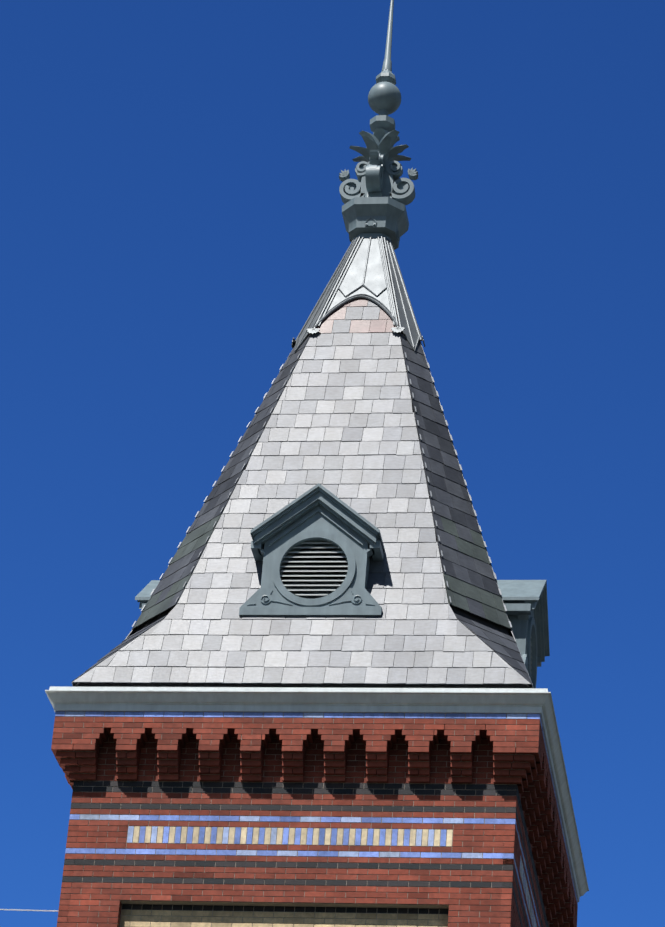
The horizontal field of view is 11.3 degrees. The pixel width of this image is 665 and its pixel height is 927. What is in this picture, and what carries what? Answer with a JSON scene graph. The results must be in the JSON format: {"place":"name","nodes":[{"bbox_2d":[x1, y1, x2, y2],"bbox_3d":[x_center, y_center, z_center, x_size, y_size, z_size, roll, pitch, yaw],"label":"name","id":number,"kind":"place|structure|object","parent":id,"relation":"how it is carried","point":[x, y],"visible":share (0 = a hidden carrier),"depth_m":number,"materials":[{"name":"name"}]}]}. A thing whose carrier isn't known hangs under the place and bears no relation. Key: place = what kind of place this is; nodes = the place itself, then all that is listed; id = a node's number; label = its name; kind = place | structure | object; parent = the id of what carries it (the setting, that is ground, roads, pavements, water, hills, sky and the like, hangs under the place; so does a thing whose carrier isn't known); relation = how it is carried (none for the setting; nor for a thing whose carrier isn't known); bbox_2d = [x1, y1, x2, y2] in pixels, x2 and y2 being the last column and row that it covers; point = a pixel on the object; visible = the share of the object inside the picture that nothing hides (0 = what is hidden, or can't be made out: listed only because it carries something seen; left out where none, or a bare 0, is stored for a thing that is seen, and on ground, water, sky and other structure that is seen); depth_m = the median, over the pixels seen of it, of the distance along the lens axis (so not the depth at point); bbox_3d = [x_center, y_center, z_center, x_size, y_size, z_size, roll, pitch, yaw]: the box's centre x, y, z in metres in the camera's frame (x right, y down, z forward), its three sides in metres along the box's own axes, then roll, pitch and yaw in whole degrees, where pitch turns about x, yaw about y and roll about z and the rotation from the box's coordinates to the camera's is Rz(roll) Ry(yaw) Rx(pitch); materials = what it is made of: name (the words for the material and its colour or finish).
{"place":"outdoors","nodes":[
{"label":"outdoors","id":0,"kind":"place"},
{"bbox_2d":[0,0,664,926],"label":"sky","id":1,"kind":"structure","parent":0,"point":[171,218],"materials":[{"name":"blue"}]},
{"label":"ground","id":2,"kind":"structure","parent":0,"visible":0},
{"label":"building mass","id":3,"kind":"object","parent":2,"relation":"on","visible":0},
{"bbox_2d":[57,736,549,926],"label":"tower bricks","id":4,"kind":"object","parent":3,"relation":"on","point":[521,892],"visible":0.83,"depth_m":34.82,"materials":[{"name":"red brick"}]},
{"bbox_2d":[0,909,57,911],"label":"wire","id":5,"kind":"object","parent":4,"relation":"attached to","point":[29,910],"depth_m":35.01,"materials":[{"name":"grey metal"}]},
{"bbox_2d":[51,711,577,926],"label":"corbel bricks","id":6,"kind":"object","parent":4,"relation":"attached to","point":[547,871],"visible":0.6,"depth_m":35.26,"materials":[{"name":"red brick"}]},
{"bbox_2d":[45,686,588,901],"bbox_3d":[-0.022,3.711,37.598,5.370,0.352,5.370,0,-29,9],"label":"gutter","id":7,"kind":"object","parent":6,"relation":"on","point":[355,700],"visible":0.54,"depth_m":35.37,"materials":[{"name":"paint"}]},
{"bbox_2d":[75,246,528,687],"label":"roof deck","id":8,"kind":"structure","parent":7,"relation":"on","point":[480,620],"depth_m":35.97,"materials":[{"name":"grey"}]},
{"bbox_2d":[72,290,533,687],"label":"slates","id":9,"kind":"object","parent":8,"relation":"on","point":[469,577],"visible":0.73,"depth_m":37.16,"materials":[{"name":"grey stone"}]},
{"bbox_2d":[132,352,511,626],"bbox_3d":[0.213,0.830,39.203,4.229,3.908,4.229,0,-29,9],"label":"hip flashing","id":10,"kind":"object","parent":8,"relation":"on","point":[427,477],"visible":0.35,"depth_m":38.01,"materials":[{"name":"silver metal"}]},
{"bbox_2d":[135,483,549,687],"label":"dormers","id":11,"kind":"object","parent":8,"relation":"attached to","point":[318,512],"visible":0.23,"depth_m":36.77,"materials":[{"name":"grey paint"}]},
{"bbox_2d":[165,545,347,686],"bbox_3d":[0.100,2.208,38.436,3.401,0.800,3.401,23,-34,-30],"label":"dormer backing","id":12,"kind":"object","parent":11,"relation":"attached to","point":[317,563],"depth_m":36.78,"materials":[{"name":"black"}]},
{"bbox_2d":[280,542,531,674],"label":"louver slats","id":13,"kind":"object","parent":11,"relation":"attached to","point":[313,570],"visible":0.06,"depth_m":36.62,"materials":[{"name":"grey metal"}]},
{"bbox_2d":[291,236,424,352],"bbox_3d":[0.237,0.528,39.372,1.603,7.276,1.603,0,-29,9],"label":"roof cap","id":14,"kind":"object","parent":8,"relation":"on","point":[362,271],"visible":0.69,"depth_m":40.28,"materials":[{"name":"grey metal"}]},
{"bbox_2d":[339,69,417,249],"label":"finial","id":15,"kind":"object","parent":8,"relation":"on","point":[378,195],"visible":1,"depth_m":41.42,"materials":[{"name":"grey paint"}]},
{"bbox_2d":[368,0,400,114],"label":"spire finial","id":16,"kind":"object","parent":15,"relation":"on","point":[385,95],"visible":0.92,"depth_m":42.10,"materials":[{"name":"grey metal"}]},
{"bbox_2d":[149,690,581,865],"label":"gutter joints","id":17,"kind":"object","parent":7,"relation":"attached to","point":[299,692],"visible":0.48,"depth_m":35.30,"materials":[{"name":"grey metal"}]},
{"bbox_2d":[53,711,572,926],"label":"mortar joints","id":18,"kind":"object","parent":3,"relation":"on","point":[302,904],"visible":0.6,"depth_m":34.77,"materials":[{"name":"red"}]}
]}

